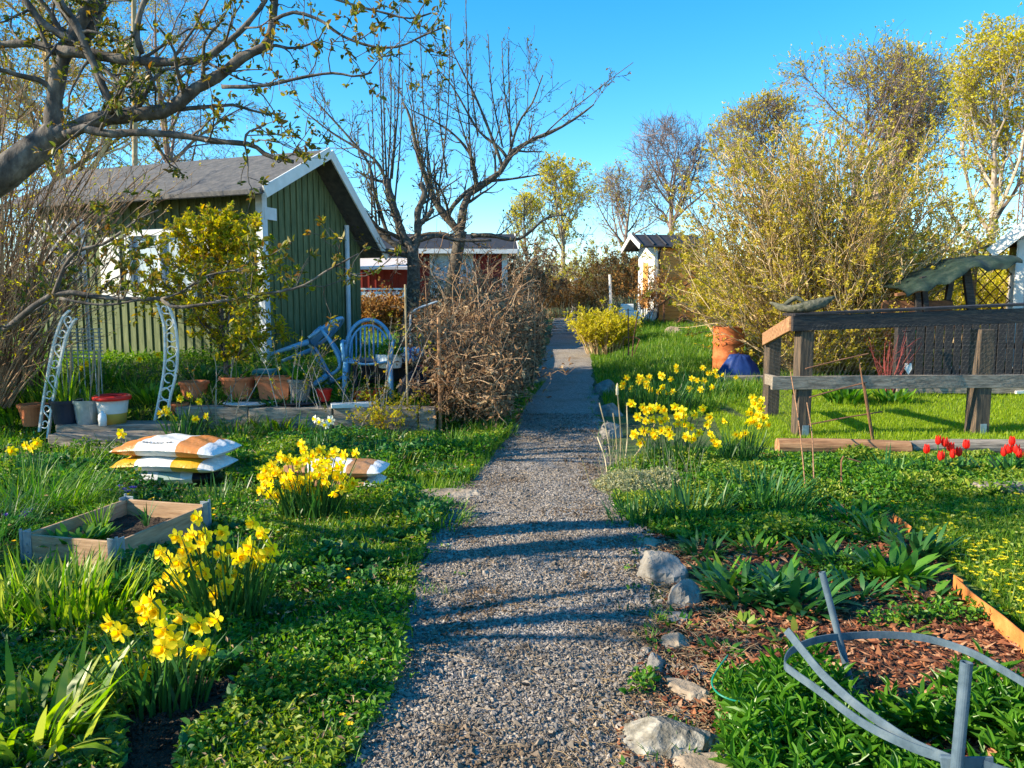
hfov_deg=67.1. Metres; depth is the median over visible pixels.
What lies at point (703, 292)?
shrub
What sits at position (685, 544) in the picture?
leafy plant
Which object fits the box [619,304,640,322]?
garden table
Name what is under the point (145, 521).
leek plant
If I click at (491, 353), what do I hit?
bramble hedge
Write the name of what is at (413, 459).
leaf tuft
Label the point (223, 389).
rose bush
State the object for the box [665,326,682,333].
boulder
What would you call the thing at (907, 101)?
tree
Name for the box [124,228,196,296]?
window
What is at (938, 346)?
slat fence
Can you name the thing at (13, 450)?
daffodil clump
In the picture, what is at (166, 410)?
daffodil clump
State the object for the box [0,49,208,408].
shrub
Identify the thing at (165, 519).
raised bed
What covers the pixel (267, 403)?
pot plant
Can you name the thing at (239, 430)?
leaf tuft
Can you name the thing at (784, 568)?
leafy plant
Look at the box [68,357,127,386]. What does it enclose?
leafy plant
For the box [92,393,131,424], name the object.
bucket
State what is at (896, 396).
leafy plant
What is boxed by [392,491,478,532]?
leaf tuft
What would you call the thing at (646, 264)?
door
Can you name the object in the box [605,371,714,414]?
daffodil clump
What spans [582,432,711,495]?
silver cushion
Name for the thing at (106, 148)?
tree
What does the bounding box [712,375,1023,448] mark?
lawn
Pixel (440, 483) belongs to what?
grass
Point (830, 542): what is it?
leafy plant
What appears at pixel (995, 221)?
shrub
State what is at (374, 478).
soil sack
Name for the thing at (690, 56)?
sky
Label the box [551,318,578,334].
steps
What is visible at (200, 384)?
pot
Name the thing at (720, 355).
barrel
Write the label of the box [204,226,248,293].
window
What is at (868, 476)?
bed cover
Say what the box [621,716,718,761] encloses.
boulder
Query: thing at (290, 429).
leaf tuft
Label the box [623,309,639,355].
garden fork
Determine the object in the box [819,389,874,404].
leafy plant
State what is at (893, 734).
plant support
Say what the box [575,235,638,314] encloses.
shrub
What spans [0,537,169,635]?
iris clump
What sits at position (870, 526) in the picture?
leafy plant
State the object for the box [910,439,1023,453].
sleeper log
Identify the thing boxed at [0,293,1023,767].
ground
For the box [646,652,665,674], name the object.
boulder
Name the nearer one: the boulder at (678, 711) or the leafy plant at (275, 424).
the boulder at (678, 711)
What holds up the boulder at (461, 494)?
on the ground at (630, 423)
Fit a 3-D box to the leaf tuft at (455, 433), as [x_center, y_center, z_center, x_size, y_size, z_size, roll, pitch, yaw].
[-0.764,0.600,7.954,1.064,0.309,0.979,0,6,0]
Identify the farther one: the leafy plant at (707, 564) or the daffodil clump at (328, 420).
the daffodil clump at (328, 420)
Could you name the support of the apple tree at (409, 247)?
on the ground at (630, 423)
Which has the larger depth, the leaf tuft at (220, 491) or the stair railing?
the stair railing
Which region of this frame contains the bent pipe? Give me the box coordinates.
[409,301,436,343]
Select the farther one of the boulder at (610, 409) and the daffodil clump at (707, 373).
the daffodil clump at (707, 373)
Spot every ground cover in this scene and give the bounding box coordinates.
[0,393,526,767]
[0,396,519,767]
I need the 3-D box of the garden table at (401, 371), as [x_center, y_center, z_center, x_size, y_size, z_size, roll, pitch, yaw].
[-1.613,-0.097,10.199,0.920,0.455,0.700,0,6,0]
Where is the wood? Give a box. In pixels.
[9,232,1006,291]
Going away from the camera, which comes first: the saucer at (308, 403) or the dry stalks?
the dry stalks
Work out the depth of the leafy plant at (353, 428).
8.94 m
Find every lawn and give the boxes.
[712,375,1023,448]
[889,480,1023,630]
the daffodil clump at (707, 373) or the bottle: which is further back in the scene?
the daffodil clump at (707, 373)
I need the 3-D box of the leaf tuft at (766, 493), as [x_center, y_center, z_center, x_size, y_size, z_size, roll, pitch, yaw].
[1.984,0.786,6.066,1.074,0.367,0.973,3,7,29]
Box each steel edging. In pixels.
[893,514,911,532]
[953,575,962,587]
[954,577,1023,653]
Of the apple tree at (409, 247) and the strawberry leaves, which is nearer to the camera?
the strawberry leaves
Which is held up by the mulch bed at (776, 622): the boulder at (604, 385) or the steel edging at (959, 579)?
the steel edging at (959, 579)
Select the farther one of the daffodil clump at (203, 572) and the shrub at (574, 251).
the shrub at (574, 251)
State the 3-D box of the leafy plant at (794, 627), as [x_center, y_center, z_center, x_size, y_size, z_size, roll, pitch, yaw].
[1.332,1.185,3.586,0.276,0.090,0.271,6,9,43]
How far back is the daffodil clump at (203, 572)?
3.75 m
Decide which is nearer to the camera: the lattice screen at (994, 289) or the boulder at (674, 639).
the boulder at (674, 639)
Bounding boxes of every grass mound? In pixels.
[0,442,156,526]
[0,471,70,549]
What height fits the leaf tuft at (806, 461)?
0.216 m
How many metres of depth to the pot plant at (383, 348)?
9.68 m
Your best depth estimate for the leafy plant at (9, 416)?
9.01 m
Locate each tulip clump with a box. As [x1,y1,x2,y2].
[911,435,975,476]
[987,435,1023,470]
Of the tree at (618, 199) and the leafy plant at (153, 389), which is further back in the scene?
the tree at (618, 199)
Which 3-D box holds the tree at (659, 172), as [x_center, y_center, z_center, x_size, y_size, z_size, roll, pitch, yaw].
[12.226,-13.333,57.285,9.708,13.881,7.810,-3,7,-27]
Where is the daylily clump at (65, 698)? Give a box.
[0,624,137,767]
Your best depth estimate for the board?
9.09 m
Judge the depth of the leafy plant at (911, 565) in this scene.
4.44 m
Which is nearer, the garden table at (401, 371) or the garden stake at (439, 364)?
the garden stake at (439, 364)
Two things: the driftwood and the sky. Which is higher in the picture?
the sky
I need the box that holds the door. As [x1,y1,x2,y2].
[643,263,647,307]
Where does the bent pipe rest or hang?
on the ground at (630, 423)
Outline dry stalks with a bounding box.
[597,383,655,473]
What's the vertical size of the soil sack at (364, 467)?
0.140 m
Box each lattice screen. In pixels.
[23,219,90,349]
[961,268,1011,309]
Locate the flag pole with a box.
[131,0,137,165]
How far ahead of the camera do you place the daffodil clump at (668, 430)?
7.09 m
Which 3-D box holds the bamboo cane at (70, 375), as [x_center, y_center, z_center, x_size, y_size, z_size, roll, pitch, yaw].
[-5.040,-0.156,8.810,0.021,0.584,0.073,2,6,17]
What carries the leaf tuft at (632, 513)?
on the mulch bed at (776, 622)
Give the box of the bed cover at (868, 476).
[604,445,1023,764]
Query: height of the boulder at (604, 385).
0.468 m
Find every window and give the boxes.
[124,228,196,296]
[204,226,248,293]
[430,253,450,300]
[459,254,472,287]
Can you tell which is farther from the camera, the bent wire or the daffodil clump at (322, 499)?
the bent wire
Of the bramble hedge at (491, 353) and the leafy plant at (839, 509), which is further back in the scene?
the bramble hedge at (491, 353)
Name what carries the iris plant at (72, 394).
in the bucket at (63, 412)
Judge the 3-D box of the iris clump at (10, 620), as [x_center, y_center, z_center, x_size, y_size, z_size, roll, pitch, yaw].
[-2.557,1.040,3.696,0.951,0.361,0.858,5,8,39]
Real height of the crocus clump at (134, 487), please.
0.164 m
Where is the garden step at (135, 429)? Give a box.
[48,420,190,450]
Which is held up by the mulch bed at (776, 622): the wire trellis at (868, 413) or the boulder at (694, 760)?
the boulder at (694, 760)
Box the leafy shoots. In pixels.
[708,632,1023,767]
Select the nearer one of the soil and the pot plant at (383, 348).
the soil
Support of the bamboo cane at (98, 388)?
in the bucket at (86, 412)
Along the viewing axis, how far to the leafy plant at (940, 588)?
4.19 m
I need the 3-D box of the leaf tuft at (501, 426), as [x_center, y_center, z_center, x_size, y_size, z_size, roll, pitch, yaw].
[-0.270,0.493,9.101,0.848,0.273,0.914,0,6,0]
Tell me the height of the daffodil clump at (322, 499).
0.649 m
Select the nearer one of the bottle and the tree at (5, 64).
the bottle
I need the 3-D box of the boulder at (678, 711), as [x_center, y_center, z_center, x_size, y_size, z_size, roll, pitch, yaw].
[0.617,1.286,2.974,0.244,0.062,0.180,0,6,0]
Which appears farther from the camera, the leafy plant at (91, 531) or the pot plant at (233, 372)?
the pot plant at (233, 372)
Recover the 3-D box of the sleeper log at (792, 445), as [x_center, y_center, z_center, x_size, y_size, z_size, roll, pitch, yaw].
[3.449,0.667,8.052,1.355,0.195,0.185,0,6,2]
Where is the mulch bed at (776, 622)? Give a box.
[642,454,1023,765]
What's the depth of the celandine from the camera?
5.15 m
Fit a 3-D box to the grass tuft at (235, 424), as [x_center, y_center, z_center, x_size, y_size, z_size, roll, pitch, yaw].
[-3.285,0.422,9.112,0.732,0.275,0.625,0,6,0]
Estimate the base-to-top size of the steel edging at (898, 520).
0.073 m
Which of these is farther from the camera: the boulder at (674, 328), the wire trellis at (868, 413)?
the boulder at (674, 328)
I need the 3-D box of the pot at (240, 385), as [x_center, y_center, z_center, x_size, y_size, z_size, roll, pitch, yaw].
[-3.373,0.039,9.510,0.454,0.270,0.450,0,6,0]
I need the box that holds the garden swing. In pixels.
[876,255,1022,354]
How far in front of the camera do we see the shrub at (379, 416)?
8.82 m
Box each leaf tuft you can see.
[168,470,260,509]
[199,414,271,439]
[243,394,325,434]
[342,444,422,477]
[350,425,412,443]
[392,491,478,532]
[399,424,483,457]
[458,416,523,438]
[600,486,679,530]
[628,473,742,528]
[692,459,834,511]
[782,449,859,472]
[847,444,920,472]
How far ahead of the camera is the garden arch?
8.79 m
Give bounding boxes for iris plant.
[19,355,96,400]
[67,378,104,400]
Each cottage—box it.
[0,147,388,362]
[360,233,518,324]
[986,221,1023,367]
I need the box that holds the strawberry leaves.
[611,443,1023,539]
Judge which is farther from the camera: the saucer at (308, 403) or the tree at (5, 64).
the tree at (5, 64)
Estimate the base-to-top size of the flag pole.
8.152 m
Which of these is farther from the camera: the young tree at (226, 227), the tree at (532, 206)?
the tree at (532, 206)
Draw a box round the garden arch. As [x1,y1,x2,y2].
[38,301,178,438]
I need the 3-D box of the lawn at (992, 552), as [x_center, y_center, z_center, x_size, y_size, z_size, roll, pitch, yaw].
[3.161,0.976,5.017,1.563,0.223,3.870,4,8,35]
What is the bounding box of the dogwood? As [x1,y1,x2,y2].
[864,329,918,396]
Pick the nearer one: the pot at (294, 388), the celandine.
the celandine
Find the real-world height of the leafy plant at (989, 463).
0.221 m
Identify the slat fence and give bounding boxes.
[892,323,1023,393]
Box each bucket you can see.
[48,398,82,424]
[71,398,97,424]
[92,393,131,424]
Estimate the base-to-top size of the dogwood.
1.316 m
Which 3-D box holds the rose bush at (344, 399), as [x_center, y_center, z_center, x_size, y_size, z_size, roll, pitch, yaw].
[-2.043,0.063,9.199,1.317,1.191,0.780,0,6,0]
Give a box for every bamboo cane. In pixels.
[69,345,71,388]
[89,349,94,400]
[97,348,99,396]
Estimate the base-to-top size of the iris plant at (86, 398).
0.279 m
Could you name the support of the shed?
on the ground at (630, 423)
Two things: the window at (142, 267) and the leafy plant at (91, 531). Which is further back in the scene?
the window at (142, 267)
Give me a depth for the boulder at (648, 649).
3.47 m
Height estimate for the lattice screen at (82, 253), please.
1.743 m
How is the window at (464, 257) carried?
in the cottage at (385, 273)
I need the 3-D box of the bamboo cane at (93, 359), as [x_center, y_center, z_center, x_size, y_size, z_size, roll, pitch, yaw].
[-4.806,-0.031,8.823,0.108,0.728,0.020,-4,8,-35]
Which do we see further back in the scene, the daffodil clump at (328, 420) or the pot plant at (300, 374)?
the pot plant at (300, 374)
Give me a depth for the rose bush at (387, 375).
9.03 m
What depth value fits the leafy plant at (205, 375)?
10.43 m
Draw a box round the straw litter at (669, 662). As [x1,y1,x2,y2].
[542,539,760,767]
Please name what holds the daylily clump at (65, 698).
on the ground at (630, 423)
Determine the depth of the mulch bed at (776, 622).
3.71 m
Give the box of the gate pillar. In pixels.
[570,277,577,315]
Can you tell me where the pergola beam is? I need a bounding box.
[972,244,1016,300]
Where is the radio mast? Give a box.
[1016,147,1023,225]
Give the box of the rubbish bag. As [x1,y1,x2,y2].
[398,364,435,401]
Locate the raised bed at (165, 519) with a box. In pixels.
[19,493,211,568]
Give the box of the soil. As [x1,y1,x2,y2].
[121,668,280,767]
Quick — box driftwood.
[770,296,834,312]
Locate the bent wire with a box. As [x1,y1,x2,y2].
[840,456,860,481]
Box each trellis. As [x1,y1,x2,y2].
[52,328,103,396]
[805,353,881,439]
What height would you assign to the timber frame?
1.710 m
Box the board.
[331,401,375,408]
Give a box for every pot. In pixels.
[16,402,48,426]
[171,401,188,414]
[178,380,209,400]
[218,375,256,399]
[287,378,312,400]
[315,388,332,401]
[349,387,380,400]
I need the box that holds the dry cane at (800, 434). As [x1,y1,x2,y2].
[790,372,814,486]
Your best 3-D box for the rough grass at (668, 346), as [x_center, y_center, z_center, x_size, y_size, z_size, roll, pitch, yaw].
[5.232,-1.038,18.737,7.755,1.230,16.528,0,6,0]
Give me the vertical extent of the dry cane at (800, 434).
0.844 m
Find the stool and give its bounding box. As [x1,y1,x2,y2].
[252,368,276,391]
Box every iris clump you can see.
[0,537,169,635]
[0,551,72,641]
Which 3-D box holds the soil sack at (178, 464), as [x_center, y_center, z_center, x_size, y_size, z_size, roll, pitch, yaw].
[-2.977,0.673,6.814,0.980,0.163,0.500,1,6,7]
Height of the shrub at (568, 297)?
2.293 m
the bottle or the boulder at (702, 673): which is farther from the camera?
the bottle
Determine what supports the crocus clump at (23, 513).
on the ground at (630, 423)
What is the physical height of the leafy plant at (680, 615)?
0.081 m
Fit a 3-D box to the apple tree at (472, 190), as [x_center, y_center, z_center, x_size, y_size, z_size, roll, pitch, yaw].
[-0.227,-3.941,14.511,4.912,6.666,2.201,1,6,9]
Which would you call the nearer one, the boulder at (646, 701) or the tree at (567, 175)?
the boulder at (646, 701)
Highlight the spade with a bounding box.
[902,330,911,374]
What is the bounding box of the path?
[339,317,674,767]
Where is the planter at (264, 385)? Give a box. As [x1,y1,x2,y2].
[255,375,291,399]
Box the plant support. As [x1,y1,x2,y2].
[784,571,1023,767]
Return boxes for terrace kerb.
[175,405,436,432]
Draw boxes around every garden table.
[349,358,421,387]
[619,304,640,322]
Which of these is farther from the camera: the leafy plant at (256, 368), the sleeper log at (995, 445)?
the leafy plant at (256, 368)
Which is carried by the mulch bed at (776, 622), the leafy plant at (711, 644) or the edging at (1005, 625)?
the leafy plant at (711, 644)
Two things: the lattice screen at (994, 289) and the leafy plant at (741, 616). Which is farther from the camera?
the lattice screen at (994, 289)
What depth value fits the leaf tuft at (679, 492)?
5.72 m
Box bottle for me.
[98,411,106,425]
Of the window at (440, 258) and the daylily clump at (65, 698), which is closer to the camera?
the daylily clump at (65, 698)
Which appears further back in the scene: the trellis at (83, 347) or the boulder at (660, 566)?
the trellis at (83, 347)
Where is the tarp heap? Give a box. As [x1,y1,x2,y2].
[716,353,760,374]
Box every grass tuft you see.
[11,370,77,402]
[71,490,116,531]
[109,366,161,391]
[210,413,259,432]
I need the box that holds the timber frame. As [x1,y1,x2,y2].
[760,303,1023,436]
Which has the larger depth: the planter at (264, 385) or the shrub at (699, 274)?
the shrub at (699, 274)
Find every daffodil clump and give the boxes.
[0,428,126,483]
[65,587,248,722]
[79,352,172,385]
[137,509,297,630]
[150,391,211,434]
[245,438,366,523]
[298,415,339,448]
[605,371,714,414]
[626,399,721,469]
[659,364,740,394]
[711,393,772,459]
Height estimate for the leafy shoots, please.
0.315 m
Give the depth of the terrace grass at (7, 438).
10.50 m
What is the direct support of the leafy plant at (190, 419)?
on the ground at (630, 423)
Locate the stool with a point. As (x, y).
(260, 371)
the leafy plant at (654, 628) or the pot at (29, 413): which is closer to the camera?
the leafy plant at (654, 628)
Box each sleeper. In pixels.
[719,375,762,382]
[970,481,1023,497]
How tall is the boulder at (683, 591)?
0.247 m
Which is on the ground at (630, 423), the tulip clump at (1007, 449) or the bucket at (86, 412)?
the tulip clump at (1007, 449)
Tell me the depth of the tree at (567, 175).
52.17 m
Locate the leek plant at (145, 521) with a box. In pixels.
[127,499,155,525]
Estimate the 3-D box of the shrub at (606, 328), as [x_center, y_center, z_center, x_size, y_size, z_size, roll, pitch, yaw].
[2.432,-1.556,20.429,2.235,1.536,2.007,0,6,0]
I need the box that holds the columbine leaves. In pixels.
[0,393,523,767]
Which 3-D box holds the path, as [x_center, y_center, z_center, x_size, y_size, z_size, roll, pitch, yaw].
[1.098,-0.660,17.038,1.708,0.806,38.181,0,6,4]
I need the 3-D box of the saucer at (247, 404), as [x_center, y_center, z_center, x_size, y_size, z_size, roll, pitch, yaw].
[-3.180,0.234,9.330,0.600,0.030,0.596,0,6,0]
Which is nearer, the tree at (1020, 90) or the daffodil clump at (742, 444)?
the daffodil clump at (742, 444)
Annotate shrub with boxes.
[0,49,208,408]
[343,388,438,430]
[361,276,432,332]
[508,235,580,319]
[516,236,636,313]
[536,272,620,318]
[563,296,644,354]
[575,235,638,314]
[614,265,674,323]
[635,99,1019,375]
[640,214,926,322]
[657,268,782,332]
[781,204,1019,301]
[874,251,1009,342]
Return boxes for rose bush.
[172,344,280,430]
[245,320,340,419]
[288,338,390,429]
[317,311,435,430]
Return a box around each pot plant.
[218,364,254,377]
[258,395,287,406]
[280,361,315,379]
[374,338,404,357]
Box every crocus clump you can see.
[4,508,46,531]
[106,484,140,497]
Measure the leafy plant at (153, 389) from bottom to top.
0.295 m
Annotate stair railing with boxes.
[656,281,690,324]
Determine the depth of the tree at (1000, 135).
32.87 m
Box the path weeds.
[326,382,698,767]
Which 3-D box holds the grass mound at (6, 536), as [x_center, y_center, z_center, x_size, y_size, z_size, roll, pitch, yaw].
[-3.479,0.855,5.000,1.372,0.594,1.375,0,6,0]
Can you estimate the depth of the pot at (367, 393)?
9.52 m
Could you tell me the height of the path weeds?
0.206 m
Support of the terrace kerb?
on the ground at (630, 423)
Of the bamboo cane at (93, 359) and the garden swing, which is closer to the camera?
the bamboo cane at (93, 359)
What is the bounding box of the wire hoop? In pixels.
[711,655,766,702]
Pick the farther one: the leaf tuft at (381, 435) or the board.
the board
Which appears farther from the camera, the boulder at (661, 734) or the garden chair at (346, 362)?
the garden chair at (346, 362)
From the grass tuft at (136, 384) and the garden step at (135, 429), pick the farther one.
the grass tuft at (136, 384)
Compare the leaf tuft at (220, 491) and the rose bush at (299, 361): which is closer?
the leaf tuft at (220, 491)
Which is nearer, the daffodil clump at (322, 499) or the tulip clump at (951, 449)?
the daffodil clump at (322, 499)
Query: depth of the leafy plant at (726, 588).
4.08 m
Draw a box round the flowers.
[2,426,472,751]
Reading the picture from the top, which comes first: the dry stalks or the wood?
the wood
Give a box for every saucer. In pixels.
[223,401,274,406]
[277,401,320,405]
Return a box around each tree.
[0,0,95,253]
[0,0,181,257]
[0,0,464,355]
[103,0,263,164]
[108,200,315,374]
[265,3,499,346]
[369,0,632,301]
[502,189,555,272]
[522,150,596,277]
[581,156,668,268]
[620,108,743,290]
[692,81,849,238]
[738,19,1000,217]
[913,1,1023,303]
[998,44,1023,124]
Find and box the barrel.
[712,326,744,369]
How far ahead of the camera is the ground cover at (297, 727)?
3.13 m
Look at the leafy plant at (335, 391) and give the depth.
9.50 m
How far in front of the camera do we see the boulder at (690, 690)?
3.10 m
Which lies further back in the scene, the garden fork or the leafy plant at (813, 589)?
the garden fork
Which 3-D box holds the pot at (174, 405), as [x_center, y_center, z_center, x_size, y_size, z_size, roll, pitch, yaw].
[-3.989,0.314,9.238,0.238,0.180,0.236,0,6,0]
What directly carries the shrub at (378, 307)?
on the ground at (630, 423)
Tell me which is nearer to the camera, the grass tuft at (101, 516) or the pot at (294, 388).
the grass tuft at (101, 516)
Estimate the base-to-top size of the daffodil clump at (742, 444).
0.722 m
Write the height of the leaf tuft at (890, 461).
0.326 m
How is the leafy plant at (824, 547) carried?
on the mulch bed at (776, 622)
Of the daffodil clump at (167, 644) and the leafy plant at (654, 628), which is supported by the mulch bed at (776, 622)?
the leafy plant at (654, 628)
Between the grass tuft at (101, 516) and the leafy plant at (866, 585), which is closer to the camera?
the leafy plant at (866, 585)
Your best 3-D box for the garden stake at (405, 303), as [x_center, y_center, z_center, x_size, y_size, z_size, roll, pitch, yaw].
[-1.238,-0.265,9.073,0.035,1.800,0.023,0,6,0]
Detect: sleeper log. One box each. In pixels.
[775,438,911,452]
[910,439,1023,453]
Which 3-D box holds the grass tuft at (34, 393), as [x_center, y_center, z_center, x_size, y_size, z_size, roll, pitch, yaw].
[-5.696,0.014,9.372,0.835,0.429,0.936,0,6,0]
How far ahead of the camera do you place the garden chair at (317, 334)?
9.83 m
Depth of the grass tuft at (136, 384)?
10.14 m
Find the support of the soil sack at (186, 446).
on the soil sack at (178, 464)
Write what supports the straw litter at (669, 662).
on the mulch bed at (776, 622)
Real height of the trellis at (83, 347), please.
0.884 m
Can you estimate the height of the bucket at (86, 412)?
0.270 m
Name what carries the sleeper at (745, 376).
on the ground at (630, 423)
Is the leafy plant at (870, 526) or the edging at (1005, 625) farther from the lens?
the leafy plant at (870, 526)
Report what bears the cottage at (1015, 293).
on the ground at (630, 423)
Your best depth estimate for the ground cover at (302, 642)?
3.69 m
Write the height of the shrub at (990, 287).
2.606 m
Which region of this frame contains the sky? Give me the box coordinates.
[0,0,1023,276]
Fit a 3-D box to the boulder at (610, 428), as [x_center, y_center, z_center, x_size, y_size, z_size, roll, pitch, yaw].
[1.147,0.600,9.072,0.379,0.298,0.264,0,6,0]
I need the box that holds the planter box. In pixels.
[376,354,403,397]
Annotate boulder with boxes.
[413,488,480,499]
[591,379,615,395]
[594,403,622,416]
[597,422,622,438]
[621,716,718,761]
[633,538,667,549]
[636,550,688,587]
[640,647,651,653]
[643,700,656,711]
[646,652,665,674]
[658,632,690,648]
[659,705,693,719]
[664,611,690,627]
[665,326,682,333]
[666,579,702,611]
[666,677,712,706]
[672,752,732,767]
[686,664,706,675]
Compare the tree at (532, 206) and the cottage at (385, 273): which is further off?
the tree at (532, 206)
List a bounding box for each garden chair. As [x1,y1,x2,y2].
[270,316,343,388]
[340,318,395,400]
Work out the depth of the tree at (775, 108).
46.97 m
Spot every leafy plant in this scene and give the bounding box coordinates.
[0,394,48,425]
[37,520,120,552]
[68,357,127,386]
[118,380,179,404]
[171,409,213,428]
[179,363,223,381]
[237,362,279,374]
[241,414,297,431]
[317,381,363,400]
[332,422,374,430]
[633,621,669,643]
[651,605,707,629]
[669,527,733,561]
[685,550,758,602]
[686,559,794,617]
[696,634,745,661]
[717,528,791,559]
[721,610,773,635]
[722,548,810,598]
[744,559,868,623]
[761,617,825,650]
[779,530,858,564]
[791,529,875,575]
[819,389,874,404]
[825,495,892,526]
[828,562,902,603]
[836,512,925,542]
[843,538,956,589]
[871,612,936,639]
[872,388,918,403]
[876,519,977,561]
[893,574,969,607]
[949,587,1023,617]
[952,454,1023,479]
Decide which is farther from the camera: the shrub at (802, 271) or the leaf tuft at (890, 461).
the shrub at (802, 271)
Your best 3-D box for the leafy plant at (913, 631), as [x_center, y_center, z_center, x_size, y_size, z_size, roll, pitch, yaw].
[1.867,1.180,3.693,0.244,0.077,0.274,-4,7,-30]
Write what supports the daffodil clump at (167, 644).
on the soil
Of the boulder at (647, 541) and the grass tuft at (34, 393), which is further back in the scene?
the grass tuft at (34, 393)
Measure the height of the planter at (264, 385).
0.280 m
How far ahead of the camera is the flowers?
3.31 m
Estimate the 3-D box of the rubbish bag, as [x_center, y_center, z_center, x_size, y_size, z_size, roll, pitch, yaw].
[-1.185,-0.020,9.649,0.488,0.463,0.499,0,6,0]
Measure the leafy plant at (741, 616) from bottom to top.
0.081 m
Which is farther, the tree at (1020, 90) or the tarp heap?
the tree at (1020, 90)
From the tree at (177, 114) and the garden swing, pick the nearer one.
the garden swing
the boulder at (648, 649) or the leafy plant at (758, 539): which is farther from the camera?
the leafy plant at (758, 539)
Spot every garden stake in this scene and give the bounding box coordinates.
[404,284,408,406]
[437,318,441,431]
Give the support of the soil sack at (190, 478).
on the ground at (630, 423)
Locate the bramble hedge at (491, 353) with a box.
[365,216,573,433]
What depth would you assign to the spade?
12.23 m
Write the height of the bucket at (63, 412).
0.270 m
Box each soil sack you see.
[109,454,237,472]
[110,433,241,457]
[128,469,221,484]
[282,457,389,477]
[293,474,386,489]
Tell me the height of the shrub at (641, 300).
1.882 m
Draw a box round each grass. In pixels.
[0,323,416,460]
[0,378,545,767]
[589,317,951,416]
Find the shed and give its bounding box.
[621,233,707,321]
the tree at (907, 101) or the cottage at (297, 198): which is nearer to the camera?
the cottage at (297, 198)
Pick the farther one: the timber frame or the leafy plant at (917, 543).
the timber frame
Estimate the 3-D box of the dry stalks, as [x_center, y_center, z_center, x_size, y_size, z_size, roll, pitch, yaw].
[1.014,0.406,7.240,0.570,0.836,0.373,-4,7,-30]
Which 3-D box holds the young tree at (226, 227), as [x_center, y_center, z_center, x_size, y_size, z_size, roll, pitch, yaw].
[-3.803,-1.027,9.625,2.079,2.570,1.776,2,6,16]
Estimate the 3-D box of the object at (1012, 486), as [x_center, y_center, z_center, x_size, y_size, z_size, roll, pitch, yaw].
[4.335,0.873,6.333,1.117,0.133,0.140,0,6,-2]
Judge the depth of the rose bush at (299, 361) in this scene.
9.14 m
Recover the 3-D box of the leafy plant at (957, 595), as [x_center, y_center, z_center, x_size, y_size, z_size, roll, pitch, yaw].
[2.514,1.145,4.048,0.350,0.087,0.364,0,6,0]
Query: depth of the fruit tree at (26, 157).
4.22 m
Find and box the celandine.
[888,490,1023,622]

